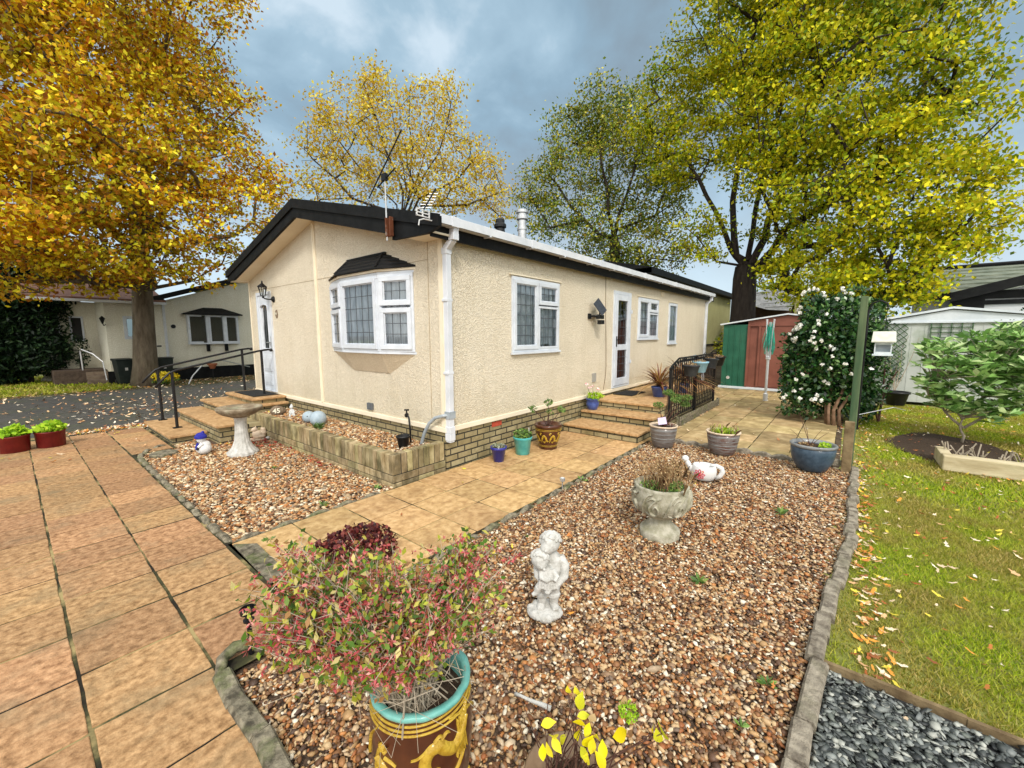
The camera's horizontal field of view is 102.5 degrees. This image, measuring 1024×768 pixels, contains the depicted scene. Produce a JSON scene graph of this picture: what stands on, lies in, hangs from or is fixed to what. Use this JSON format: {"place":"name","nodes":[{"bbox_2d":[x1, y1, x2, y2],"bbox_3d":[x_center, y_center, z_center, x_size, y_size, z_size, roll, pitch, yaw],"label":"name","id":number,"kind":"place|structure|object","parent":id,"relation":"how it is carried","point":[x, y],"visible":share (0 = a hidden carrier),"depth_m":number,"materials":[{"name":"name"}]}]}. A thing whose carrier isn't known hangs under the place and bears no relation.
{"place":"outdoors","nodes":[
{"label":"outdoors","id":0,"kind":"place"},
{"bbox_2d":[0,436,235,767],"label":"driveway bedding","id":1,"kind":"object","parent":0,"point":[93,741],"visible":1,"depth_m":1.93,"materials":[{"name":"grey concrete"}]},
{"bbox_2d":[0,375,254,399],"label":"verge","id":2,"kind":"structure","parent":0,"point":[209,380],"depth_m":13.65,"materials":[{"name":"green plant"}]},
{"bbox_2d":[0,248,79,385],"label":"dark conifer","id":3,"kind":"object","parent":2,"relation":"on","point":[20,335],"visible":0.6,"depth_m":13.08,"materials":[{"name":"green plant"}]},
{"bbox_2d":[0,376,133,397],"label":"verge grass","id":4,"kind":"structure","parent":2,"relation":"on","point":[39,386],"depth_m":12.21,"materials":[{"name":"green plant"}]},
{"bbox_2d":[51,349,108,385],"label":"neighbour steps","id":5,"kind":"structure","parent":2,"relation":"on","point":[94,376],"depth_m":13.33,"materials":[{"name":"brick"}]},
{"bbox_2d":[68,334,91,368],"bbox_3d":[-14.683,-0.879,14.008,0.605,1.660,0.572,5,9,39],"label":"upright shrub","id":6,"kind":"object","parent":2,"relation":"on","point":[75,340],"visible":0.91,"depth_m":13.94,"materials":[{"name":"green plant"}]},
{"bbox_2d":[110,358,131,384],"bbox_3d":[-12.457,-0.398,13.209,0.629,0.843,0.510,4,8,33],"label":"wheelie bin","id":7,"kind":"object","parent":2,"relation":"on","point":[122,367],"visible":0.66,"depth_m":13.03,"materials":[{"name":"black plastic"}]},
{"bbox_2d":[0,376,253,461],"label":"fallen leaves verge","id":8,"kind":"structure","parent":2,"relation":"on","point":[99,429],"depth_m":6.90,"materials":[{"name":"plant"}]},
{"bbox_2d":[20,273,254,383],"bbox_3d":[-13.262,-2.718,19.285,8.830,4.040,12.600,5,9,39],"label":"white bungalow","id":9,"kind":"object","parent":2,"relation":"on","point":[198,323],"visible":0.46,"depth_m":14.67,"materials":[{"name":"paint"}]},
{"bbox_2d":[68,316,84,340],"bbox_3d":[-14.944,-1.893,14.117,0.033,0.850,0.330,5,9,39],"label":"window","id":10,"kind":"structure","parent":9,"relation":"in","point":[78,328],"depth_m":14.11,"materials":[{"name":"white plastic"}]},
{"bbox_2d":[185,314,239,343],"bbox_3d":[-11.182,-2.050,15.407,0.220,1.090,1.580,5,9,39],"label":"bay window","id":11,"kind":"structure","parent":9,"relation":"in","point":[201,329],"depth_m":15.35,"materials":[{"name":"white plastic"}]},
{"bbox_2d":[0,380,255,437],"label":"road","id":12,"kind":"structure","parent":0,"point":[11,408],"depth_m":9.28,"materials":[{"name":"grey asphalt"}]},
{"bbox_2d":[0,375,255,433],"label":"fallen leaves","id":13,"kind":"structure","parent":12,"relation":"on","point":[124,401],"depth_m":9.55,"materials":[{"name":"brown plant"}]},
{"bbox_2d":[0,427,293,767],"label":"driveway paving","id":14,"kind":"structure","parent":0,"point":[170,727],"depth_m":2.28,"materials":[{"name":"stone"}]},
{"bbox_2d":[0,433,30,453],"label":"red tub","id":15,"kind":"object","parent":14,"relation":"on","point":[15,444],"visible":0.74,"depth_m":5.43,"materials":[{"name":"plastic"}]},
{"bbox_2d":[0,423,32,438],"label":"lime primula","id":16,"kind":"object","parent":15,"relation":"on","point":[14,429],"visible":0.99,"depth_m":5.46,"materials":[{"name":"green plant"}]},
{"bbox_2d":[33,428,65,448],"bbox_3d":[-6.487,0.762,5.780,0.312,0.222,0.312,5,9,39],"label":"red tub","id":17,"kind":"object","parent":14,"relation":"on","point":[51,439],"visible":0.77,"depth_m":5.68,"materials":[{"name":"plastic"}]},
{"bbox_2d":[31,419,67,432],"bbox_3d":[-6.478,0.597,5.755,0.359,0.197,0.355,5,9,39],"label":"lime primula","id":18,"kind":"object","parent":17,"relation":"on","point":[50,425],"visible":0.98,"depth_m":5.72,"materials":[{"name":"green plant"}]},
{"bbox_2d":[144,389,288,444],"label":"front steps","id":19,"kind":"structure","parent":14,"relation":"on","point":[210,422],"depth_m":6.59,"materials":[{"name":"brick"}]},
{"bbox_2d":[141,348,252,420],"bbox_3d":[-5.586,-0.038,7.435,0.080,1.200,1.683,5,9,39],"label":"handrail","id":20,"kind":"object","parent":19,"relation":"on","point":[159,386],"visible":0.93,"depth_m":7.11,"materials":[{"name":"black metal"}]},
{"bbox_2d":[155,348,272,428],"bbox_3d":[-4.850,0.031,6.838,0.080,1.200,1.683,5,9,39],"label":"handrail","id":21,"kind":"object","parent":19,"relation":"on","point":[171,373],"visible":0.91,"depth_m":6.47,"materials":[{"name":"black metal"}]},
{"bbox_2d":[67,430,281,670],"bbox_3d":[-3.993,1.048,4.313,7.250,0.001,0.475,5,9,39],"label":"driveway bedding","id":22,"kind":"object","parent":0,"point":[237,662],"visible":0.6,"depth_m":2.67,"materials":[{"name":"grey concrete"}]},
{"bbox_2d":[215,638,262,673],"bbox_3d":[-1.315,1.292,1.966,0.117,0.092,0.230,4,8,30],"label":"curved edging","id":23,"kind":"object","parent":22,"relation":"on","point":[232,649],"visible":0.61,"depth_m":1.94,"materials":[{"name":"grey stone"}]},
{"bbox_2d":[239,603,255,654],"bbox_3d":[-1.272,1.204,1.994,0.071,0.259,0.072,5,9,39],"label":"garden light","id":24,"kind":"object","parent":22,"relation":"on","point":[246,621],"visible":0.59,"depth_m":1.99,"materials":[{"name":"black metal"}]},
{"bbox_2d":[147,439,381,534],"bbox_3d":[-3.739,0.944,5.402,5.560,0.001,1.600,5,9,39],"label":"gravel square base","id":25,"kind":"object","parent":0,"point":[241,499],"depth_m":4.11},
{"bbox_2d":[143,439,392,542],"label":"gravel square","id":26,"kind":"structure","parent":25,"relation":"on","point":[194,470],"depth_m":4.33,"materials":[{"name":"brown gravel"}]},
{"bbox_2d":[194,431,211,453],"bbox_3d":[-4.050,0.768,5.376,0.148,0.311,0.188,5,9,39],"label":"snowman ornament","id":27,"kind":"object","parent":26,"relation":"on","point":[203,445],"visible":1,"depth_m":5.33,"materials":[{"name":"white ceramic"}]},
{"bbox_2d":[214,403,262,457],"bbox_3d":[-3.568,0.611,5.415,0.542,0.632,0.542,5,9,39],"label":"bird bath","id":28,"kind":"object","parent":26,"relation":"on","point":[242,445],"visible":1,"depth_m":5.35,"materials":[{"name":"grey stone"}]},
{"bbox_2d":[248,412,445,487],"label":"raised bed wall","id":29,"kind":"structure","parent":25,"relation":"on","point":[382,466],"depth_m":4.64,"materials":[{"name":"brick"}]},
{"bbox_2d":[297,410,413,449],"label":"planter soil","id":30,"kind":"structure","parent":29,"relation":"in","point":[371,438],"depth_m":5.08,"materials":[{"name":"brown soil"}]},
{"bbox_2d":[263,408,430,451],"bbox_3d":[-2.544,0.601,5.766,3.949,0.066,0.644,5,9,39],"label":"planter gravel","id":31,"kind":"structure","parent":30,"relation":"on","point":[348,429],"depth_m":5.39,"materials":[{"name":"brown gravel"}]},
{"bbox_2d":[228,431,650,595],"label":"garden path","id":32,"kind":"structure","parent":0,"point":[476,516],"depth_m":3.87,"materials":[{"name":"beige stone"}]},
{"bbox_2d":[233,543,286,582],"bbox_3d":[-1.743,1.219,2.847,0.734,0.028,0.123,6,9,40],"label":"grey stone strip","id":33,"kind":"object","parent":32,"relation":"on","point":[255,555],"visible":0.62,"depth_m":2.83,"materials":[{"name":"grey stone"}]},
{"bbox_2d":[513,436,531,454],"bbox_3d":[0.138,0.792,5.342,0.256,0.228,0.256,5,9,39],"label":"turquoise pot","id":34,"kind":"object","parent":32,"relation":"on","point":[522,446],"visible":0.71,"depth_m":5.25,"materials":[{"name":"ceramic"}]},
{"bbox_2d":[534,420,561,449],"bbox_3d":[0.494,0.702,5.611,0.380,0.340,0.380,5,9,39],"label":"dragon jar","id":35,"kind":"object","parent":32,"relation":"on","point":[548,437],"visible":1,"depth_m":5.49,"materials":[{"name":"brown ceramic"}]},
{"bbox_2d":[147,366,835,439],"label":"ground","id":36,"kind":"structure","parent":0,"point":[718,377],"depth_m":15.45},
{"bbox_2d":[0,0,309,386],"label":"golden oak","id":37,"kind":"object","parent":36,"relation":"on","point":[70,106],"visible":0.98,"depth_m":10.25,"materials":[{"name":"yellow plant"}]},
{"bbox_2d":[271,49,526,227],"bbox_3d":[-4.575,-7.368,18.745,10.592,13.475,4.639,-2,7,-15],"label":"thin yellow oak","id":38,"kind":"object","parent":36,"relation":"on","point":[415,189],"visible":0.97,"depth_m":17.88,"materials":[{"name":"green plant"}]},
{"bbox_2d":[225,198,716,469],"bbox_3d":[0.459,-1.662,10.352,6.184,4.100,11.285,5,9,39],"label":"mobile home","id":39,"kind":"object","parent":36,"relation":"on","point":[465,342],"visible":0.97,"depth_m":5.71,"materials":[{"name":"beige paint"}]},
{"bbox_2d":[255,291,277,391],"bbox_3d":[-4.542,-0.776,7.634,0.640,1.820,0.118,5,9,39],"label":"front door","id":40,"kind":"structure","parent":39,"relation":"in","point":[265,328],"depth_m":7.60,"materials":[{"name":"white plastic"}]},
{"bbox_2d":[329,270,416,354],"bbox_3d":[-1.930,-0.904,5.387,1.960,0.987,0.247,5,9,39],"label":"bay window","id":41,"kind":"structure","parent":39,"relation":"in","point":[372,313],"depth_m":5.06,"materials":[{"name":"white plastic"}]},
{"bbox_2d":[363,124,402,240],"bbox_3d":[-1.416,-2.100,4.420,0.859,1.081,0.258,7,10,44],"label":"tv aerial","id":42,"kind":"object","parent":39,"relation":"attached to","point":[389,228],"visible":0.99,"depth_m":4.42,"materials":[{"name":"metal"}]},
{"bbox_2d":[511,276,560,354],"bbox_3d":[0.334,-0.956,5.876,0.134,1.030,1.180,5,9,39],"label":"window","id":43,"kind":"structure","parent":39,"relation":"in","point":[535,304],"depth_m":5.82,"materials":[{"name":"white plastic"}]},
{"bbox_2d":[588,298,606,323],"bbox_3d":[1.463,-1.248,7.037,0.202,0.445,0.308,5,9,39],"label":"solar security light","id":44,"kind":"object","parent":39,"relation":"attached to","point":[600,307],"visible":1,"depth_m":7.00,"materials":[{"name":"black plastic"}]},
{"bbox_2d":[611,290,632,388],"bbox_3d":[2.128,-0.871,8.112,0.200,1.855,0.790,5,9,39],"label":"side door","id":45,"kind":"structure","parent":39,"relation":"in","point":[622,301],"depth_m":8.07,"materials":[{"name":"white plastic"}]},
{"bbox_2d":[637,297,658,339],"bbox_3d":[2.993,-1.426,9.100,0.133,0.895,1.210,5,9,39],"label":"window","id":46,"kind":"structure","parent":39,"relation":"in","point":[648,309],"depth_m":9.05,"materials":[{"name":"white plastic"}]},
{"bbox_2d":[667,303,677,344],"bbox_3d":[4.008,-1.508,10.343,0.133,1.015,0.660,5,9,39],"label":"window","id":47,"kind":"structure","parent":39,"relation":"in","point":[672,312],"depth_m":10.44,"materials":[{"name":"white plastic"}]},
{"bbox_2d":[501,56,716,274],"bbox_3d":[4.034,-7.140,18.714,9.484,12.986,5.302,2,7,15],"label":"green oak","id":48,"kind":"object","parent":36,"relation":"on","point":[591,147],"visible":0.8,"depth_m":18.06,"materials":[{"name":"green plant"}]},
{"bbox_2d":[603,260,731,357],"bbox_3d":[7.474,-3.434,22.368,5.780,4.700,14.700,5,9,39],"label":"yellow bungalow","id":49,"kind":"object","parent":36,"relation":"on","point":[718,310],"visible":0.21,"depth_m":22.65,"materials":[{"name":"brick"}]},
{"bbox_2d":[755,289,805,317],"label":"grey roofed house","id":50,"kind":"structure","parent":36,"relation":"on","point":[764,308],"depth_m":20.68,"materials":[{"name":"tile"}]},
{"bbox_2d":[728,259,910,318],"bbox_3d":[15.999,-4.428,22.564,5.004,6.376,11.137,-2,7,-15],"label":"yellow tree","id":51,"kind":"object","parent":36,"relation":"on","point":[820,271],"visible":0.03,"depth_m":21.70,"materials":[{"name":"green plant"}]},
{"bbox_2d":[619,0,1023,321],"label":"yellow green oak","id":52,"kind":"object","parent":36,"relation":"on","point":[793,32],"visible":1,"depth_m":10.48,"materials":[{"name":"green plant"}]},
{"bbox_2d":[0,0,1023,317],"label":"sky","id":53,"kind":"structure","parent":0,"point":[517,55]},
{"bbox_2d":[234,444,833,767],"bbox_3d":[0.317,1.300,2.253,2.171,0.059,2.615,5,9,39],"label":"gravel","id":54,"kind":"structure","parent":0,"point":[638,637],"depth_m":1.97,"materials":[{"name":"brown gravel"}]},
{"bbox_2d":[212,667,245,709],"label":"mossy block","id":55,"kind":"structure","parent":54,"relation":"on","point":[229,688],"depth_m":1.79,"materials":[{"name":"grey stone"}]},
{"bbox_2d":[228,695,268,742],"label":"mossy block","id":56,"kind":"structure","parent":54,"relation":"on","point":[247,717],"depth_m":1.65,"materials":[{"name":"grey stone"}]},
{"bbox_2d":[251,725,293,767],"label":"mossy block","id":57,"kind":"structure","parent":54,"relation":"on","point":[268,747],"depth_m":1.51,"materials":[{"name":"grey stone"}]},
{"bbox_2d":[304,521,397,579],"bbox_3d":[-1.079,1.100,2.780,0.502,0.268,0.650,5,9,39],"label":"heuchera","id":58,"kind":"object","parent":54,"relation":"on","point":[332,541],"visible":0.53,"depth_m":2.77,"materials":[{"name":"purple plant"}]},
{"bbox_2d":[369,646,473,767],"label":"dragon pot","id":59,"kind":"object","parent":54,"relation":"on","point":[438,745],"visible":0.75,"depth_m":1.18,"materials":[{"name":"brown ceramic"}]},
{"bbox_2d":[230,526,528,767],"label":"abelia shrub","id":60,"kind":"object","parent":59,"relation":"in","point":[393,637],"visible":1,"depth_m":1.14,"materials":[{"name":"green plant"}]},
{"bbox_2d":[527,530,568,623],"bbox_3d":[0.192,1.053,2.251,0.216,0.493,0.204,5,9,39],"label":"children statue","id":61,"kind":"object","parent":54,"relation":"on","point":[550,563],"visible":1,"depth_m":2.22,"materials":[{"name":"white paint"}]},
{"bbox_2d":[213,443,908,720],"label":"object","id":62,"kind":"structure","parent":54,"relation":"on","point":[663,585],"depth_m":2.46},
{"bbox_2d":[524,731,617,767],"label":"brown bowl","id":63,"kind":"object","parent":54,"relation":"on","point":[533,760],"visible":0.48,"depth_m":1.33,"materials":[{"name":"ceramic"}]},
{"bbox_2d":[520,682,668,767],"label":"yellow leaved plant","id":64,"kind":"object","parent":63,"relation":"on","point":[619,736],"visible":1,"depth_m":1.20,"materials":[{"name":"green plant"}]},
{"bbox_2d":[631,475,692,543],"bbox_3d":[1.149,0.972,3.191,0.450,0.420,0.448,5,9,39],"label":"stone urn","id":65,"kind":"object","parent":54,"relation":"on","point":[661,509],"visible":0.84,"depth_m":3.07,"materials":[{"name":"stone"}]},
{"bbox_2d":[626,446,702,494],"bbox_3d":[1.188,0.690,3.204,0.653,0.278,0.650,5,9,39],"label":"heather plant","id":66,"kind":"object","parent":65,"relation":"in","point":[676,484],"visible":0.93,"depth_m":3.16,"materials":[{"name":"green plant"}]},
{"bbox_2d":[548,440,849,582],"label":"gravel","id":67,"kind":"structure","parent":54,"relation":"on","point":[784,472],"depth_m":3.76,"materials":[{"name":"brown gravel"}]},
{"bbox_2d":[649,422,677,447],"bbox_3d":[2.092,0.708,5.689,0.381,0.300,0.381,5,9,39],"label":"striped pot","id":68,"kind":"object","parent":67,"relation":"on","point":[663,437],"visible":0.97,"depth_m":5.56,"materials":[{"name":"grey ceramic"}]},
{"bbox_2d":[653,389,692,426],"bbox_3d":[2.193,0.339,5.626,0.520,0.537,0.342,3,7,22],"label":"conifer","id":69,"kind":"object","parent":68,"relation":"on","point":[671,394],"visible":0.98,"depth_m":5.59,"materials":[{"name":"green plant"}]},
{"bbox_2d":[682,455,724,480],"bbox_3d":[2.038,0.897,4.383,0.394,0.237,0.229,0,7,1],"label":"watering can","id":70,"kind":"object","parent":67,"relation":"on","point":[709,471],"visible":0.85,"depth_m":4.31,"materials":[{"name":"white ceramic"}]},
{"bbox_2d":[706,427,740,455],"bbox_3d":[2.745,0.752,5.352,0.412,0.290,0.412,5,9,39],"label":"striped pot","id":71,"kind":"object","parent":67,"relation":"on","point":[723,444],"visible":0.92,"depth_m":5.21,"materials":[{"name":"grey ceramic"}]},
{"bbox_2d":[790,438,838,472],"bbox_3d":[3.430,0.821,4.693,0.452,0.305,0.452,5,9,39],"label":"blue bowl pot","id":72,"kind":"object","parent":67,"relation":"on","point":[816,458],"visible":0.88,"depth_m":4.56,"materials":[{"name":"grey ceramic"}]},
{"bbox_2d":[840,421,854,473],"bbox_3d":[3.789,0.724,4.639,0.090,0.610,0.070,5,9,39],"label":"short post","id":73,"kind":"object","parent":67,"relation":"on","point":[848,441],"visible":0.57,"depth_m":4.61,"materials":[{"name":"brown wood"}]},
{"bbox_2d":[784,716,813,767],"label":"kerb block","id":74,"kind":"structure","parent":54,"relation":"on","point":[799,742],"depth_m":1.54,"materials":[{"name":"concrete"}]},
{"bbox_2d":[794,683,822,736],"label":"kerb block","id":75,"kind":"structure","parent":54,"relation":"on","point":[809,704],"depth_m":1.69,"materials":[{"name":"concrete"}]},
{"bbox_2d":[674,387,836,465],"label":"patio paving","id":76,"kind":"structure","parent":0,"point":[782,428],"depth_m":7.11,"materials":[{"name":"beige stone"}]},
{"bbox_2d":[563,384,711,442],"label":"side steps","id":77,"kind":"structure","parent":76,"relation":"on","point":[622,417],"depth_m":6.66,"materials":[{"name":"brick"}]},
{"bbox_2d":[627,363,689,397],"bbox_3d":[2.683,-0.078,7.432,1.262,0.603,1.438,0,7,0],"label":"cordyline","id":78,"kind":"object","parent":77,"relation":"on","point":[658,380],"visible":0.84,"depth_m":7.40,"materials":[{"name":"brown plant"}]},
{"bbox_2d":[636,359,723,396],"bbox_3d":[3.260,-0.174,7.958,1.849,0.775,1.786,5,9,39],"label":"cordyline","id":79,"kind":"object","parent":77,"relation":"on","point":[686,379],"visible":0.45,"depth_m":7.81,"materials":[{"name":"brown plant"}]},
{"bbox_2d":[667,352,716,421],"bbox_3d":[3.462,0.026,7.777,0.044,1.146,2.907,5,9,39],"label":"iron railing","id":80,"kind":"object","parent":76,"relation":"on","point":[678,361],"visible":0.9,"depth_m":7.56,"materials":[{"name":"black metal"}]},
{"bbox_2d":[676,397,719,425],"bbox_3d":[3.639,0.504,7.923,0.060,0.160,2.750,5,9,39],"label":"trough edging","id":81,"kind":"object","parent":76,"relation":"on","point":[686,418],"visible":0.88,"depth_m":7.61,"materials":[{"name":"beige stone"}]},
{"bbox_2d":[718,313,806,391],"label":"metal shed","id":82,"kind":"structure","parent":76,"relation":"on","point":[744,364],"depth_m":11.34,"materials":[{"name":"green paint"}]},
{"bbox_2d":[758,326,806,387],"bbox_3d":[7.316,-0.697,10.782,1.410,1.640,0.034,5,9,39],"label":"sliding door","id":83,"kind":"structure","parent":82,"relation":"in","point":[773,377],"depth_m":11.04,"materials":[{"name":"brown wood"}]},
{"bbox_2d":[762,319,774,400],"bbox_3d":[5.855,-0.542,9.406,0.255,1.871,0.259,5,9,39],"label":"rotary dryer","id":84,"kind":"object","parent":76,"relation":"on","point":[769,341],"visible":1,"depth_m":9.35,"materials":[{"name":"fabric"}]},
{"bbox_2d":[774,282,895,425],"bbox_3d":[5.681,-0.538,7.281,1.686,2.420,1.658,5,9,39],"label":"camellia bush","id":85,"kind":"object","parent":76,"relation":"on","point":[824,356],"visible":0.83,"depth_m":6.96,"materials":[{"name":"green plant"}]},
{"bbox_2d":[810,675,1023,767],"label":"slate bed base","id":86,"kind":"object","parent":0,"point":[1018,751],"depth_m":1.59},
{"bbox_2d":[802,657,828,693],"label":"kerb block","id":87,"kind":"structure","parent":86,"relation":"on","point":[816,673],"depth_m":1.85,"materials":[{"name":"concrete"}]},
{"bbox_2d":[809,670,1023,767],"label":"slate chippings","id":88,"kind":"object","parent":86,"relation":"on","point":[836,746],"visible":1,"depth_m":1.59,"materials":[{"name":"grey gravel"}]},
{"bbox_2d":[822,400,1023,738],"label":"lawn","id":89,"kind":"structure","parent":0,"point":[860,670],"depth_m":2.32,"materials":[{"name":"plant"}]},
{"bbox_2d":[804,630,827,664],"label":"kerb block","id":90,"kind":"structure","parent":89,"relation":"on","point":[816,646],"depth_m":2.01,"materials":[{"name":"concrete"}]},
{"bbox_2d":[812,611,830,644],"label":"kerb block","id":91,"kind":"structure","parent":89,"relation":"on","point":[822,622],"depth_m":2.17,"materials":[{"name":"concrete"}]},
{"bbox_2d":[819,593,837,624],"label":"kerb block","id":92,"kind":"structure","parent":89,"relation":"on","point":[828,603],"depth_m":2.30,"materials":[{"name":"concrete"}]},
{"bbox_2d":[821,578,840,597],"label":"kerb block","id":93,"kind":"structure","parent":89,"relation":"on","point":[832,587],"depth_m":2.48,"materials":[{"name":"concrete"}]},
{"bbox_2d":[831,567,848,589],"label":"kerb block","id":94,"kind":"structure","parent":89,"relation":"on","point":[841,575],"depth_m":2.61,"materials":[{"name":"concrete"}]},
{"bbox_2d":[833,553,851,571],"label":"kerb block","id":95,"kind":"structure","parent":89,"relation":"on","point":[843,561],"depth_m":2.75,"materials":[{"name":"concrete"}]},
{"bbox_2d":[849,296,868,465],"bbox_3d":[3.943,0.015,4.706,0.074,2.000,0.074,5,9,39],"label":"timber post","id":96,"kind":"object","parent":89,"relation":"on","point":[858,361],"visible":0.66,"depth_m":4.65,"materials":[{"name":"green wood"}]},
{"bbox_2d":[851,356,898,421],"bbox_3d":[6.406,-0.239,7.378,0.791,1.764,0.927,5,9,39],"label":"dark evergreen bush","id":97,"kind":"object","parent":89,"relation":"on","point":[884,380],"visible":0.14,"depth_m":7.18,"materials":[{"name":"green plant"}]},
{"bbox_2d":[856,300,895,429],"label":"bird feeder house","id":98,"kind":"structure","parent":89,"relation":"on","point":[883,340],"depth_m":6.30,"materials":[{"name":"white wood"}]},
{"bbox_2d":[885,390,910,405],"bbox_3d":[8.337,0.305,8.918,0.450,0.290,0.450,5,9,39],"label":"black pot","id":99,"kind":"object","parent":89,"relation":"on","point":[898,398],"visible":0.88,"depth_m":8.79,"materials":[{"name":"plastic"}]},
{"bbox_2d":[820,404,1023,689],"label":"fallen leaves lawn","id":100,"kind":"structure","parent":89,"relation":"on","point":[888,666],"depth_m":2.71,"materials":[{"name":"yellow plant"}]},
{"bbox_2d":[824,659,1023,748],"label":"timber edging","id":101,"kind":"object","parent":89,"relation":"on","point":[906,696],"visible":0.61,"depth_m":1.73,"materials":[{"name":"brown wood"}]},
{"bbox_2d":[873,306,1023,408],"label":"garden shed","id":102,"kind":"structure","parent":89,"relation":"on","point":[919,325],"depth_m":8.76,"materials":[{"name":"white paint"}]},
{"bbox_2d":[880,323,908,379],"bbox_3d":[8.498,-0.725,9.140,0.391,1.291,0.012,5,9,39],"label":"trellis","id":103,"kind":"object","parent":102,"relation":"attached to","point":[897,347],"visible":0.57,"depth_m":9.08,"materials":[{"name":"green wood"}]},
{"bbox_2d":[885,432,1022,464],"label":"soil bed","id":104,"kind":"object","parent":89,"relation":"on","point":[927,443],"visible":0.54,"depth_m":5.72,"materials":[{"name":"brown soil"}]},
{"bbox_2d":[908,320,1023,442],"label":"broad leaved shrub","id":105,"kind":"object","parent":104,"relation":"on","point":[993,368],"visible":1,"depth_m":5.57,"materials":[{"name":"green plant"}]},
{"bbox_2d":[935,441,1023,462],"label":"cut back stems","id":106,"kind":"object","parent":104,"relation":"on","point":[983,456],"visible":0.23,"depth_m":4.80,"materials":[{"name":"brown plant"}]},
{"bbox_2d":[901,260,1023,313],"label":"bungalow","id":107,"kind":"object","parent":89,"relation":"on","point":[996,285],"visible":0.3,"depth_m":10.81,"materials":[{"name":"tile"}]},
{"bbox_2d":[934,446,1023,480],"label":"timber sleeper","id":108,"kind":"object","parent":89,"relation":"on","point":[946,460],"visible":0.91,"depth_m":4.53,"materials":[{"name":"beige wood"}]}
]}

